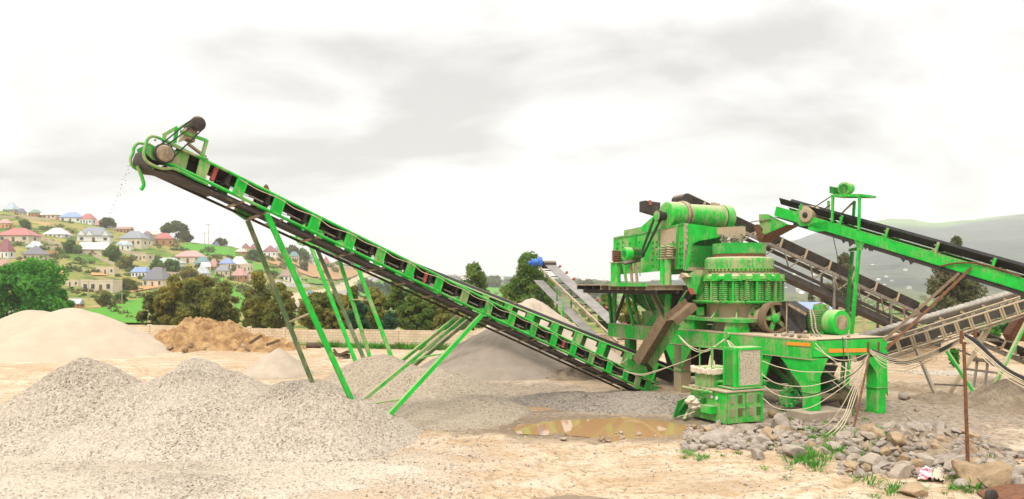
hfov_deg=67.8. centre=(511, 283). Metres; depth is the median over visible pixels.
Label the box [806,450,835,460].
grass tuft
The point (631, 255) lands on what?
electric motor
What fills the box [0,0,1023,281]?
sky
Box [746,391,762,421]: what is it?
door
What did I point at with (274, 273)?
hillside scrub
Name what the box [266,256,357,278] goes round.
ploughed field
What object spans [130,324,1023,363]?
block wall
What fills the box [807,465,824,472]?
grass tuft
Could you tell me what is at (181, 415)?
gravel pile
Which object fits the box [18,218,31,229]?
tree
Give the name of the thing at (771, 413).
rock
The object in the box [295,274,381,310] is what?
road
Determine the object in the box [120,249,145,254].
boundary wall
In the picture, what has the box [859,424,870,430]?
rock
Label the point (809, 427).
grass tuft
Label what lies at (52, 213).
house
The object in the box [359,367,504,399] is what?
chippings pile
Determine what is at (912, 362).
electric cable
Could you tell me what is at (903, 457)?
rock
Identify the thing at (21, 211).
house
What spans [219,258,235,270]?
house
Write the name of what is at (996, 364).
electric cable
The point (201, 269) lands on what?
house
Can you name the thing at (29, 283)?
broad tree
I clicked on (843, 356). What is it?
electric cable
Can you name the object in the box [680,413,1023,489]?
rubble
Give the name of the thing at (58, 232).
house
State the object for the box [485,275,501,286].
tree
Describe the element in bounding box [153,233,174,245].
house
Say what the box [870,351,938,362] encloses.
electric cable
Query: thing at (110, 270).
house
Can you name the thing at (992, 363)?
electric cable
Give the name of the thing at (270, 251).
house
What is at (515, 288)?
broad tree
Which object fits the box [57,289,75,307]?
leafy bush
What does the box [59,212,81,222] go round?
house
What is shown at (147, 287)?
bare earth
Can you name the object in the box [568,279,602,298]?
tree
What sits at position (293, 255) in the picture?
house
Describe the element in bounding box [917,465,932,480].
plastic sack
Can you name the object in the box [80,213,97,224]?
house
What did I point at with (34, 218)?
boundary wall
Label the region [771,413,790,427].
rock
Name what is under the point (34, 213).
house
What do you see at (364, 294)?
field
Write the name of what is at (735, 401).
door
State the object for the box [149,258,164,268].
tree
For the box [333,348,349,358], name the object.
tree stump
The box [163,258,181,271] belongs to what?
tree
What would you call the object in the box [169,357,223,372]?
gravel pile
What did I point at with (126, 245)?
house
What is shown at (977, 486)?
grass tuft
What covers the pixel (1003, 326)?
leafy bush
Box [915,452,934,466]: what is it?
rock
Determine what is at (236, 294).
field
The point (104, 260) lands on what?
boundary wall
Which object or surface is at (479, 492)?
loose stones
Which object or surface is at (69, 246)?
tree
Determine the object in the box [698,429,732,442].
rock
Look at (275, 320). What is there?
slender tree
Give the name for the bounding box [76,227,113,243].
house
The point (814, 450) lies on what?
grass tuft
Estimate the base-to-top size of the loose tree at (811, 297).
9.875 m
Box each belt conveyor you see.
[129,116,673,414]
[290,223,673,385]
[528,257,626,351]
[639,193,961,364]
[853,291,1023,393]
[957,315,1023,387]
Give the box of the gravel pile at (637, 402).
[547,391,690,414]
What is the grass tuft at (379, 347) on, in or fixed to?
on the ground
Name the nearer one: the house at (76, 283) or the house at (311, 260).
the house at (76, 283)
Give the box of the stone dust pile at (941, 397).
[910,391,957,404]
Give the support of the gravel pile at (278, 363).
on the ground
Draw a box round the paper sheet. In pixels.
[933,467,944,480]
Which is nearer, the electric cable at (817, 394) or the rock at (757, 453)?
the rock at (757, 453)
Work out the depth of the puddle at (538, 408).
27.68 m
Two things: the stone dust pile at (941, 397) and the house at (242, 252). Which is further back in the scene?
the house at (242, 252)
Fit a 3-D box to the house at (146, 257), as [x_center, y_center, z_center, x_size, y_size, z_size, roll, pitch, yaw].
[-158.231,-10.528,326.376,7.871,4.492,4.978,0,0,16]
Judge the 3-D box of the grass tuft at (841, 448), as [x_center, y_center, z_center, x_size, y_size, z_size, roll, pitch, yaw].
[8.567,4.353,20.101,0.781,0.222,0.814,0,0,32]
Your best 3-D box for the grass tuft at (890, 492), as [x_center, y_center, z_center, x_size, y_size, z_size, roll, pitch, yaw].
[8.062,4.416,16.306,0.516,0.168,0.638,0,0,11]
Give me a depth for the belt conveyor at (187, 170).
21.73 m
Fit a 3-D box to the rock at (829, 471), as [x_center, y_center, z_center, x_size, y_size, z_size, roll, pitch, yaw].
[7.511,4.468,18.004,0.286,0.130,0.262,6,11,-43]
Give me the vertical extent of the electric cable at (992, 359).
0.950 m
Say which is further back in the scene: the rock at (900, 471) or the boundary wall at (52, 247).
the boundary wall at (52, 247)
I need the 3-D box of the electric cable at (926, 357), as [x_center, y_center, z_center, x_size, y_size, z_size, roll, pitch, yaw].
[10.956,1.790,20.698,0.207,0.999,4.612,0,0,0]
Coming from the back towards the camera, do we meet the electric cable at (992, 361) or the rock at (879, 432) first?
the rock at (879, 432)
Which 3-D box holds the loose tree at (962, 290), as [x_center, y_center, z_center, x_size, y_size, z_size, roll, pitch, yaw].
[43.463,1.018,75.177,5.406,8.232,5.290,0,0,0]
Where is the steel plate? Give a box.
[977,484,1023,498]
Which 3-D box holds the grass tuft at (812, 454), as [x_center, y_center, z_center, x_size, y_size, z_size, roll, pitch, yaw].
[7.578,4.372,19.481,0.962,0.257,0.783,0,0,3]
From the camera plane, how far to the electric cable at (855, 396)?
22.88 m
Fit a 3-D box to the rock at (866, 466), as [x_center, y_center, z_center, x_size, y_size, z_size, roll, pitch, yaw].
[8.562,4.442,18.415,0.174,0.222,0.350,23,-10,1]
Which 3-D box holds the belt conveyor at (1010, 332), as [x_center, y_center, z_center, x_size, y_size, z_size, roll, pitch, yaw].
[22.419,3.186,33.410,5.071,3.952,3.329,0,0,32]
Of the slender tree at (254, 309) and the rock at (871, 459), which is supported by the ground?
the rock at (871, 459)
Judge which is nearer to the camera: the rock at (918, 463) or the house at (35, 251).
the rock at (918, 463)
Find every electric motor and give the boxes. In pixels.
[621,246,644,282]
[807,302,850,339]
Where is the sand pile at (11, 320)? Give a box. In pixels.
[0,310,49,331]
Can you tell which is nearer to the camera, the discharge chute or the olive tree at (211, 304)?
the discharge chute
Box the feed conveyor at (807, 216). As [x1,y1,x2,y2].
[750,182,1023,387]
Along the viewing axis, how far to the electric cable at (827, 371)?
23.89 m
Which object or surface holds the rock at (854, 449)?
on the rubble
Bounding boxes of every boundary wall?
[0,215,50,220]
[41,237,62,245]
[43,245,62,248]
[92,254,114,265]
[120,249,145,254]
[275,279,309,287]
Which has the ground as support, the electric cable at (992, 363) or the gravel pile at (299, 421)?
the gravel pile at (299, 421)
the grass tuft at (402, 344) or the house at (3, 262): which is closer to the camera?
the grass tuft at (402, 344)
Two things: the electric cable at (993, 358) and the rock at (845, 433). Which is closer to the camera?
the electric cable at (993, 358)
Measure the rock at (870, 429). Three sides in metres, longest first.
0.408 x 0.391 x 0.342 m
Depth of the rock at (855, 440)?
20.34 m
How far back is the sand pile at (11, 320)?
50.46 m
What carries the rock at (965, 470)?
on the ground
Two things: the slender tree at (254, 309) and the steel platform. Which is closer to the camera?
the steel platform
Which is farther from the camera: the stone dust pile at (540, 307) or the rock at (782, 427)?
the stone dust pile at (540, 307)
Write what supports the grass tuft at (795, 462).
on the ground
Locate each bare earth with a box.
[89,270,106,274]
[123,285,157,291]
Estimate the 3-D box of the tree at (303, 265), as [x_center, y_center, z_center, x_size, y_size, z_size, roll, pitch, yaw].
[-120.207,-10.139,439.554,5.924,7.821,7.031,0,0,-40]
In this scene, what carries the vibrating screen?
on the steel platform
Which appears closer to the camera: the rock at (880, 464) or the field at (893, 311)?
the rock at (880, 464)
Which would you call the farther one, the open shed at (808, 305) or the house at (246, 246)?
the house at (246, 246)
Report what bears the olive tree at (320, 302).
on the ground
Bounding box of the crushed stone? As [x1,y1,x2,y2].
[719,233,743,242]
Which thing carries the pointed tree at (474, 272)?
on the hillside
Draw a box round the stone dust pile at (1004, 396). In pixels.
[952,378,1023,414]
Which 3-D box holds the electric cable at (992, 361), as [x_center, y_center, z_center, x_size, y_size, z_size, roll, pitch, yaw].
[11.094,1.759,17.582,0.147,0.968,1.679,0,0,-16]
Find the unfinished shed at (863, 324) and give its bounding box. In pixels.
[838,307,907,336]
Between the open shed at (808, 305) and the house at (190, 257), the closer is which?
the open shed at (808, 305)
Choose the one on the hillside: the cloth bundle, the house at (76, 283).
the house at (76, 283)
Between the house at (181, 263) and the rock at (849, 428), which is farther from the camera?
the house at (181, 263)
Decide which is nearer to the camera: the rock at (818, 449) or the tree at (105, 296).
the rock at (818, 449)
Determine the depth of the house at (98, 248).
323.60 m
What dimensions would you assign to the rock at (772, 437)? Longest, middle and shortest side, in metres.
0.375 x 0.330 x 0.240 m
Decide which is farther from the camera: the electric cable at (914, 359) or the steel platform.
the steel platform
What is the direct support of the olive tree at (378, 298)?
on the ground
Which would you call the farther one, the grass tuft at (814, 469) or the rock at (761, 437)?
the rock at (761, 437)
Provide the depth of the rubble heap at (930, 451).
19.90 m
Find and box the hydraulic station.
[673,345,766,423]
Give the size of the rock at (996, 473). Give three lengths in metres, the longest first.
1.062 x 0.940 x 0.642 m
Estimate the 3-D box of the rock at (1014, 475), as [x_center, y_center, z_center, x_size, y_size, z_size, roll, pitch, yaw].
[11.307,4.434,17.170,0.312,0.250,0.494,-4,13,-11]
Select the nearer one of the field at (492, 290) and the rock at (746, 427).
the rock at (746, 427)
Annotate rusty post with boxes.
[853,341,879,426]
[959,330,976,461]
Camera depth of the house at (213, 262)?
324.97 m
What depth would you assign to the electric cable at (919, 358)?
20.75 m
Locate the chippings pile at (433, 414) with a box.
[369,397,519,430]
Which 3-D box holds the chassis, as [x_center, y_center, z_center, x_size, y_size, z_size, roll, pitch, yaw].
[9.010,2.014,32.078,4.249,5.171,13.198,0,0,-26]
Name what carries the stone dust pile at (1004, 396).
on the ground
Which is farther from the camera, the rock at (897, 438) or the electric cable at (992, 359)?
the rock at (897, 438)
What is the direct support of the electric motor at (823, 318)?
on the chassis
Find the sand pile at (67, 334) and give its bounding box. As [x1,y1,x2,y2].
[0,308,170,362]
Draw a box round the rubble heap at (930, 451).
[817,426,1016,461]
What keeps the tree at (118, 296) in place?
on the hillside
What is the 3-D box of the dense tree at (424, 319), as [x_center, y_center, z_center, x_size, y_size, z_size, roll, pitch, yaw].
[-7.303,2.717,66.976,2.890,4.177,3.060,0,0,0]
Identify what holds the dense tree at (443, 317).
on the ground
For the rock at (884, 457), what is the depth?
18.91 m
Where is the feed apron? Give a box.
[718,226,744,238]
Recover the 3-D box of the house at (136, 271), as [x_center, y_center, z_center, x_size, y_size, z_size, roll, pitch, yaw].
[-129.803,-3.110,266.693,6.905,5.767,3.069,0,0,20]
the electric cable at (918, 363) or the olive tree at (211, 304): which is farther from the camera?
the olive tree at (211, 304)
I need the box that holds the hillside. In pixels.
[0,212,1023,332]
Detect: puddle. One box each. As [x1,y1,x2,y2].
[513,409,699,441]
[528,407,552,410]
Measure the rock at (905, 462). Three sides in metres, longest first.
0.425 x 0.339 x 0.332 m
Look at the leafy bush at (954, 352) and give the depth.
40.87 m
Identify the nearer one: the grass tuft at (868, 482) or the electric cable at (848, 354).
the grass tuft at (868, 482)
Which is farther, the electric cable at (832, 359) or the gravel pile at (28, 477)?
the electric cable at (832, 359)
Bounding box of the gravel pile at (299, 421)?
[212,379,421,463]
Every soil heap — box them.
[154,316,266,351]
[225,331,309,352]
[547,363,619,380]
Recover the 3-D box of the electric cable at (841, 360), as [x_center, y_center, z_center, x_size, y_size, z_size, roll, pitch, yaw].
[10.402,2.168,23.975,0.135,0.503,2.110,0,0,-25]
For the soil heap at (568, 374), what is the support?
on the ground
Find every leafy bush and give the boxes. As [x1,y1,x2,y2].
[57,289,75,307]
[948,348,959,366]
[981,326,1001,336]
[996,315,1011,332]
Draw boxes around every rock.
[181,347,188,352]
[690,433,700,438]
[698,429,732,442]
[703,425,712,431]
[724,426,734,430]
[730,429,743,433]
[740,424,754,432]
[751,448,764,459]
[756,433,770,442]
[761,426,772,434]
[766,434,778,441]
[767,410,776,417]
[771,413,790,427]
[772,428,782,433]
[774,425,791,430]
[782,444,806,458]
[805,440,816,446]
[815,448,823,455]
[819,446,828,454]
[825,469,836,473]
[829,441,843,450]
[835,430,851,437]
[843,427,856,431]
[844,460,858,470]
[845,446,864,455]
[845,468,853,473]
[846,453,860,461]
[846,457,857,460]
[847,438,863,443]
[857,452,883,470]
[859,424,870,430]
[860,431,876,439]
[862,463,870,471]
[863,427,874,436]
[873,428,885,438]
[875,461,891,468]
[880,447,891,455]
[881,455,890,461]
[883,421,896,428]
[887,432,906,445]
[887,463,911,478]
[895,454,910,461]
[895,460,912,464]
[896,481,928,497]
[898,390,909,399]
[901,429,914,436]
[910,459,924,467]
[911,422,925,431]
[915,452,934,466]
[921,419,934,426]
[929,458,943,467]
[931,443,940,448]
[932,453,957,460]
[934,420,946,428]
[935,436,946,441]
[937,428,951,436]
[943,460,954,471]
[951,427,962,433]
[951,454,965,459]
[951,459,984,486]
[961,430,980,440]
[964,442,978,454]
[975,459,982,463]
[976,461,1012,487]
[985,458,994,462]
[1011,473,1019,481]
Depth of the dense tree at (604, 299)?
67.44 m
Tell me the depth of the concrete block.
25.21 m
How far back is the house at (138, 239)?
361.62 m
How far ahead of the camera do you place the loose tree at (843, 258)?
109.42 m
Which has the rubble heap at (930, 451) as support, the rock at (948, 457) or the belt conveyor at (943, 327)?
the rock at (948, 457)
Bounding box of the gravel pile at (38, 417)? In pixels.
[0,357,141,457]
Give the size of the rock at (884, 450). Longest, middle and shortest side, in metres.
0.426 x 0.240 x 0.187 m
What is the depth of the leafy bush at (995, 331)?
59.63 m
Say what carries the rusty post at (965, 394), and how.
on the ground
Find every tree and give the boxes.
[0,256,69,318]
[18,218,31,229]
[62,239,81,253]
[95,289,116,306]
[99,217,116,227]
[101,244,121,260]
[112,290,129,301]
[114,255,134,267]
[122,277,138,289]
[134,291,163,325]
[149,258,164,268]
[152,275,196,324]
[159,220,189,237]
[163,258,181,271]
[170,276,214,325]
[174,230,194,241]
[178,265,198,280]
[192,274,217,311]
[199,280,241,323]
[212,237,227,245]
[239,270,272,327]
[246,248,260,261]
[262,281,297,328]
[286,244,298,254]
[295,291,335,329]
[298,247,309,261]
[299,260,308,270]
[323,293,351,328]
[346,285,361,319]
[356,278,375,292]
[363,286,386,329]
[375,281,390,294]
[382,281,407,329]
[395,289,423,329]
[412,294,440,330]
[431,298,469,330]
[454,261,490,330]
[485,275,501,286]
[500,251,565,317]
[522,278,560,314]
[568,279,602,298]
[595,293,620,331]
[601,280,623,284]
[616,298,643,324]
[807,293,815,301]
[818,282,850,317]
[838,252,860,318]
[924,253,988,332]
[942,235,962,297]
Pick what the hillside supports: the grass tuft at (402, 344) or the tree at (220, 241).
the tree at (220, 241)
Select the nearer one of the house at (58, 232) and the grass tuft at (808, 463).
the grass tuft at (808, 463)
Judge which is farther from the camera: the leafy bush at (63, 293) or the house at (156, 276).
the house at (156, 276)
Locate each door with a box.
[727,392,744,423]
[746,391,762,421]
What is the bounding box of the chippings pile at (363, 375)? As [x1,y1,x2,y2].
[322,354,419,395]
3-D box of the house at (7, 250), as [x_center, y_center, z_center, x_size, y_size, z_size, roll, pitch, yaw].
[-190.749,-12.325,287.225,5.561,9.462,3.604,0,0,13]
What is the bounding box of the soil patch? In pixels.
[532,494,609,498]
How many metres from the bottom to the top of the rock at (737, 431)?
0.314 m
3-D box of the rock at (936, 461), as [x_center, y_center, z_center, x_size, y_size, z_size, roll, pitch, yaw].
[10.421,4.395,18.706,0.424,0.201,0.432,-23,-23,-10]
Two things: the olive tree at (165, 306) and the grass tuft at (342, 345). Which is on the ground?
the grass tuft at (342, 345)
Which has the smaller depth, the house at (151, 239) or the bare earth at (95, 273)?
the bare earth at (95, 273)
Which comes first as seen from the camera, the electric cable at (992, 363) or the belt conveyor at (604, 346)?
the electric cable at (992, 363)
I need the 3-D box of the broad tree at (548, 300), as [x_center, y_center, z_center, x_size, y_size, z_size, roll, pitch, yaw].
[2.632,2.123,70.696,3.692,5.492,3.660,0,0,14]
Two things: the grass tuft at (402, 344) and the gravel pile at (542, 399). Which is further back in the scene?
the grass tuft at (402, 344)
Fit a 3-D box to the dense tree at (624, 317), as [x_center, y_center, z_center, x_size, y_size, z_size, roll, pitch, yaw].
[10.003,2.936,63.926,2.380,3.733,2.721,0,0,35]
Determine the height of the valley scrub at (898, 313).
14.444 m
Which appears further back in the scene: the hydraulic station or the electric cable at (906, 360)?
the hydraulic station
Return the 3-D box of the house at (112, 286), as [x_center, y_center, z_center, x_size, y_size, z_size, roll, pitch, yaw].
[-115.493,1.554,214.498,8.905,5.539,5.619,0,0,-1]
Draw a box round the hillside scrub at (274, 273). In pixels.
[0,213,659,321]
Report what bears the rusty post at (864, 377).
on the ground
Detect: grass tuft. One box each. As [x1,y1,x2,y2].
[333,342,353,347]
[369,341,384,348]
[389,342,418,348]
[398,341,417,348]
[781,452,813,464]
[791,424,816,432]
[792,457,817,466]
[795,450,824,459]
[800,444,818,454]
[800,457,833,467]
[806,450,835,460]
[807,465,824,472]
[823,444,849,453]
[844,472,888,485]
[864,491,883,498]
[878,485,899,495]
[883,479,903,489]
[934,471,953,480]
[943,482,963,490]
[952,474,985,491]
[959,485,976,493]
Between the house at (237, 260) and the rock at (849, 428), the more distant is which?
the house at (237, 260)
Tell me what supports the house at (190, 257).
on the hillside
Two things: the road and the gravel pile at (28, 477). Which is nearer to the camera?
the gravel pile at (28, 477)
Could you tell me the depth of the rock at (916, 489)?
16.12 m
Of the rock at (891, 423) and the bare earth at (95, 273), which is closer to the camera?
the rock at (891, 423)
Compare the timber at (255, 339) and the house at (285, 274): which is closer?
the timber at (255, 339)
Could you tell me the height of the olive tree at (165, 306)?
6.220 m
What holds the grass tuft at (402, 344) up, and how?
on the ground
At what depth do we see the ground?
20.29 m
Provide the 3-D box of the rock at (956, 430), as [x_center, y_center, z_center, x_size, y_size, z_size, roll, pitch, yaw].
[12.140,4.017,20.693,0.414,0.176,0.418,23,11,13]
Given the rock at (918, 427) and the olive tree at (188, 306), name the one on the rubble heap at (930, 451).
the rock at (918, 427)
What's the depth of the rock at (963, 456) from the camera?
18.52 m
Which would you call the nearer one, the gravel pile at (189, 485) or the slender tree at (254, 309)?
the gravel pile at (189, 485)
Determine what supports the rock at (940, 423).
on the rubble heap at (930, 451)
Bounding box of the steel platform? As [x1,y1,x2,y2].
[576,273,690,293]
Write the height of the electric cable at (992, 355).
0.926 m
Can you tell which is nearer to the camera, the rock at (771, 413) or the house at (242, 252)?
the rock at (771, 413)
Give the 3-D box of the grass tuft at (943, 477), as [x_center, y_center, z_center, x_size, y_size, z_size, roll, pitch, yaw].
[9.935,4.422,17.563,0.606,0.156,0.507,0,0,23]
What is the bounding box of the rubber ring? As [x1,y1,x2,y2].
[984,489,998,498]
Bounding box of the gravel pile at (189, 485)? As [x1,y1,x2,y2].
[98,472,250,498]
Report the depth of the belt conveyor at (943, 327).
31.23 m
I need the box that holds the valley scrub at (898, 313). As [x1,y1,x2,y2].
[787,295,1021,319]
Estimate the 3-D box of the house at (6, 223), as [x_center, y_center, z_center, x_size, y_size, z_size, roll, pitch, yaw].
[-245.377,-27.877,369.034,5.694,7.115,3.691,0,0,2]
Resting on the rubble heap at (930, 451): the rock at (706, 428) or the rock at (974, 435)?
the rock at (974, 435)
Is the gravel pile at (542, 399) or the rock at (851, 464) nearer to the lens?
the rock at (851, 464)
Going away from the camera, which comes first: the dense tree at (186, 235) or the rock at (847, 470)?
the rock at (847, 470)
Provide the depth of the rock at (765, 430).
22.63 m
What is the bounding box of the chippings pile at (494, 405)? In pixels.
[447,394,530,415]
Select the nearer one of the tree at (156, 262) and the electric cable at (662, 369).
the electric cable at (662, 369)
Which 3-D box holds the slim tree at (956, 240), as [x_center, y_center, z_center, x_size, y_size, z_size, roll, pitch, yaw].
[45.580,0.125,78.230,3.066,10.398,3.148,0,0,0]
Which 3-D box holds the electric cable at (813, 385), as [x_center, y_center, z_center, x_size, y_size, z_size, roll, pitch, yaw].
[9.498,2.675,23.933,3.190,1.148,0.441,0,0,28]
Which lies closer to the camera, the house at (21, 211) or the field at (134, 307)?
the field at (134, 307)
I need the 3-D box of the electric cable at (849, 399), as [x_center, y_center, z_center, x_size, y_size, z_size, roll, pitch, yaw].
[9.439,3.314,22.387,2.992,2.469,0.217,0,0,-28]
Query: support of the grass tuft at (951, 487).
on the ground
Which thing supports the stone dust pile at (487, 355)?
on the ground
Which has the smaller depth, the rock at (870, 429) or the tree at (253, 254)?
the rock at (870, 429)
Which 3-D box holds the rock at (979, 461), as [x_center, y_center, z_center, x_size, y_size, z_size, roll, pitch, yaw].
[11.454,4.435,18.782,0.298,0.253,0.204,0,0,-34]
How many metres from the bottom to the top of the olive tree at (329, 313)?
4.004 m
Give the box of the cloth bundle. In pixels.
[684,395,700,410]
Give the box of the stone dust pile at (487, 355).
[420,324,572,380]
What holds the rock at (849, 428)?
on the ground
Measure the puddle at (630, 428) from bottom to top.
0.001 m
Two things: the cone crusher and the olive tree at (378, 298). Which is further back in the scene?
the olive tree at (378, 298)
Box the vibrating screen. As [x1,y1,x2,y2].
[609,201,742,284]
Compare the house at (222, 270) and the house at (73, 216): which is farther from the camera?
the house at (73, 216)
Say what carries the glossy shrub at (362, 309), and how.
on the ground
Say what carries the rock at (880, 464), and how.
on the rubble
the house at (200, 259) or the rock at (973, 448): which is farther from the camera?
the house at (200, 259)
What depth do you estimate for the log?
53.46 m
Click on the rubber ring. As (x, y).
(991, 494)
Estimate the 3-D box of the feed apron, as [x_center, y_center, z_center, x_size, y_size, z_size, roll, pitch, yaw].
[8.978,-2.104,31.153,1.233,0.535,0.250,0,0,-25]
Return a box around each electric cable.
[621,359,689,374]
[622,352,703,375]
[678,335,724,350]
[680,338,723,352]
[762,359,865,386]
[763,355,867,371]
[763,365,862,409]
[764,369,859,397]
[791,380,855,426]
[792,361,864,396]
[815,343,867,360]
[815,347,850,372]
[819,356,867,437]
[822,364,864,438]
[838,358,867,431]
[842,337,844,380]
[845,338,853,371]
[869,339,958,360]
[869,343,949,359]
[870,343,958,367]
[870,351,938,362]
[871,341,958,364]
[872,336,963,361]
[872,338,963,364]
[873,340,957,363]
[874,342,958,370]
[964,334,1023,377]
[964,335,1023,380]
[964,336,1022,380]
[964,337,1023,382]
[964,338,1023,384]
[964,339,1023,387]
[965,335,1023,378]
[966,337,1023,381]
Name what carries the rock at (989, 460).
on the ground
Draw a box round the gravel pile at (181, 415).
[37,369,268,461]
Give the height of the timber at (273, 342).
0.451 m
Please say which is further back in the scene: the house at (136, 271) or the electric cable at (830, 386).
the house at (136, 271)
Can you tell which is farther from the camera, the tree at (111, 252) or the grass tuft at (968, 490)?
the tree at (111, 252)
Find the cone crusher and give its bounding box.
[685,243,809,333]
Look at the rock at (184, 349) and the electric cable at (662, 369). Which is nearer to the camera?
the electric cable at (662, 369)
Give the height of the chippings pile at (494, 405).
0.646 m
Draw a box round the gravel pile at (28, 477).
[0,455,428,498]
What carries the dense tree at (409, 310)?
on the ground
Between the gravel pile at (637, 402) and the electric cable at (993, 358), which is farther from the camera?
the gravel pile at (637, 402)
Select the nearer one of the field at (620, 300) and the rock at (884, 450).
the rock at (884, 450)
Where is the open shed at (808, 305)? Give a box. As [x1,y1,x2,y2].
[798,302,831,308]
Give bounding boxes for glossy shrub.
[344,301,371,329]
[381,311,397,329]
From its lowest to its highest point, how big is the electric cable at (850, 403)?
2.469 m
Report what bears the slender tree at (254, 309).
on the hillside
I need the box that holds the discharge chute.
[633,299,697,367]
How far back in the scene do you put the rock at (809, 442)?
20.72 m
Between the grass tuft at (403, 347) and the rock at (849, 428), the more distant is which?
the grass tuft at (403, 347)
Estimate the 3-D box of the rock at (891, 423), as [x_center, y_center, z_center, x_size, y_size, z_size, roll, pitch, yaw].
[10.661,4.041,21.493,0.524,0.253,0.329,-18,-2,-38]
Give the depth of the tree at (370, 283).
454.89 m
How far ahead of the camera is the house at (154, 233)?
417.75 m
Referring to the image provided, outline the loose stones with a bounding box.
[87,369,1023,498]
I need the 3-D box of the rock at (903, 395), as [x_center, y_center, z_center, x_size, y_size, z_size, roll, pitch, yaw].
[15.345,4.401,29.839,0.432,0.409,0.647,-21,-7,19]
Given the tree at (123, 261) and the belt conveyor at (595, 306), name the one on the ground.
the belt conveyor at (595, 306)
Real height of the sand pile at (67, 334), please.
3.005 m
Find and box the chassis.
[608,270,887,413]
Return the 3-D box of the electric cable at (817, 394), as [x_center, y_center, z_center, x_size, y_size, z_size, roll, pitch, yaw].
[9.457,2.861,23.753,3.079,1.442,0.289,0,0,24]
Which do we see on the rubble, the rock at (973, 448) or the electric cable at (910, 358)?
the rock at (973, 448)
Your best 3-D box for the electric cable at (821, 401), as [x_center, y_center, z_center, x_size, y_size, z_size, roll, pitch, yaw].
[9.381,3.044,23.573,3.099,1.808,0.217,0,0,20]
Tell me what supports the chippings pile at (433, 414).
on the ground
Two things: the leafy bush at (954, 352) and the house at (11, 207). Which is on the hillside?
the house at (11, 207)
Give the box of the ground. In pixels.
[0,333,1023,498]
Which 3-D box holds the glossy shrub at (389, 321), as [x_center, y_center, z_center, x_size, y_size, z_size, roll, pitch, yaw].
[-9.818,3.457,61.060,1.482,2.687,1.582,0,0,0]
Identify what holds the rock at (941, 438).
on the rubble heap at (930, 451)
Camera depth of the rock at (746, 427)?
22.95 m
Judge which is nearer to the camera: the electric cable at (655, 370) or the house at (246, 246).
the electric cable at (655, 370)
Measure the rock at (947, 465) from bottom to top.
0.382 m
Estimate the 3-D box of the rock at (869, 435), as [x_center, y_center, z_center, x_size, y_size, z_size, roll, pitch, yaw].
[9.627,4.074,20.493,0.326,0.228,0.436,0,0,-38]
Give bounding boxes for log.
[306,342,320,347]
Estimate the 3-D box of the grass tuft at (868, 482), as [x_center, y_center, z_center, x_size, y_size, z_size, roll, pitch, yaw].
[8.021,4.380,17.180,0.899,0.241,0.906,0,0,-18]
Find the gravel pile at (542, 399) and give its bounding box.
[502,391,601,406]
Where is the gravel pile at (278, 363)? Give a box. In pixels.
[242,348,314,377]
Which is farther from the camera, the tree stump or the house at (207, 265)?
the house at (207, 265)
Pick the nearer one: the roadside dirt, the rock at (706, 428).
the rock at (706, 428)
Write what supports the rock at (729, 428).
on the ground
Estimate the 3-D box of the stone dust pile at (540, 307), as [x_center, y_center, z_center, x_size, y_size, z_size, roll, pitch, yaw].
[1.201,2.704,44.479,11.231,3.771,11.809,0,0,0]
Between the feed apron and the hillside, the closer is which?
the feed apron
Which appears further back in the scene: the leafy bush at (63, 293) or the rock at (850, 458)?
the leafy bush at (63, 293)
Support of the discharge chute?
attached to the cone crusher
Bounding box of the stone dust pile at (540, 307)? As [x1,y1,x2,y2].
[472,298,621,363]
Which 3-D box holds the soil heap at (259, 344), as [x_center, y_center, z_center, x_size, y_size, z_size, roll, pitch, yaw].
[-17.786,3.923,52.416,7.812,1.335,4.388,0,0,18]
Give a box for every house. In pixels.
[0,219,13,228]
[0,228,42,243]
[0,239,15,257]
[0,260,9,265]
[2,202,18,212]
[16,208,26,214]
[22,246,49,259]
[25,241,42,248]
[28,209,40,216]
[39,209,62,218]
[43,228,71,237]
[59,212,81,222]
[62,280,80,286]
[69,299,84,307]
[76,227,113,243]
[79,242,109,255]
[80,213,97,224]
[80,280,122,292]
[96,267,118,274]
[115,227,133,232]
[115,241,133,250]
[120,231,149,248]
[131,267,149,276]
[132,254,153,261]
[141,267,169,287]
[144,232,153,245]
[151,231,158,235]
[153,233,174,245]
[159,258,186,267]
[174,251,206,263]
[194,256,209,264]
[197,264,210,275]
[200,262,210,270]
[210,259,218,268]
[215,265,229,276]
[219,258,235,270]
[232,268,248,282]
[233,256,246,267]
[234,249,246,255]
[240,263,252,272]
[242,243,249,249]
[263,245,277,257]
[279,269,301,282]
[289,251,299,262]
[308,254,315,264]
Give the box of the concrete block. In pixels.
[787,406,851,422]
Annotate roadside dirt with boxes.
[288,271,374,302]
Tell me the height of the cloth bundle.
0.509 m
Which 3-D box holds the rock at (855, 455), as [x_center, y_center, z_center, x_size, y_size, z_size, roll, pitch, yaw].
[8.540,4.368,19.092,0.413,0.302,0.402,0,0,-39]
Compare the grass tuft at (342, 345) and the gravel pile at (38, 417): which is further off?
the grass tuft at (342, 345)
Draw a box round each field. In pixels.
[84,298,145,322]
[178,243,280,272]
[213,273,244,308]
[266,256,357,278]
[305,277,327,283]
[355,274,408,295]
[486,283,503,295]
[617,293,641,307]
[865,298,1023,312]
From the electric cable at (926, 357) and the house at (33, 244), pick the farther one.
the house at (33, 244)
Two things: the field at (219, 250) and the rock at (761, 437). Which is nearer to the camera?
the rock at (761, 437)
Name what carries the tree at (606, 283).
on the field at (620, 300)
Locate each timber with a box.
[249,334,261,343]
[266,339,279,345]

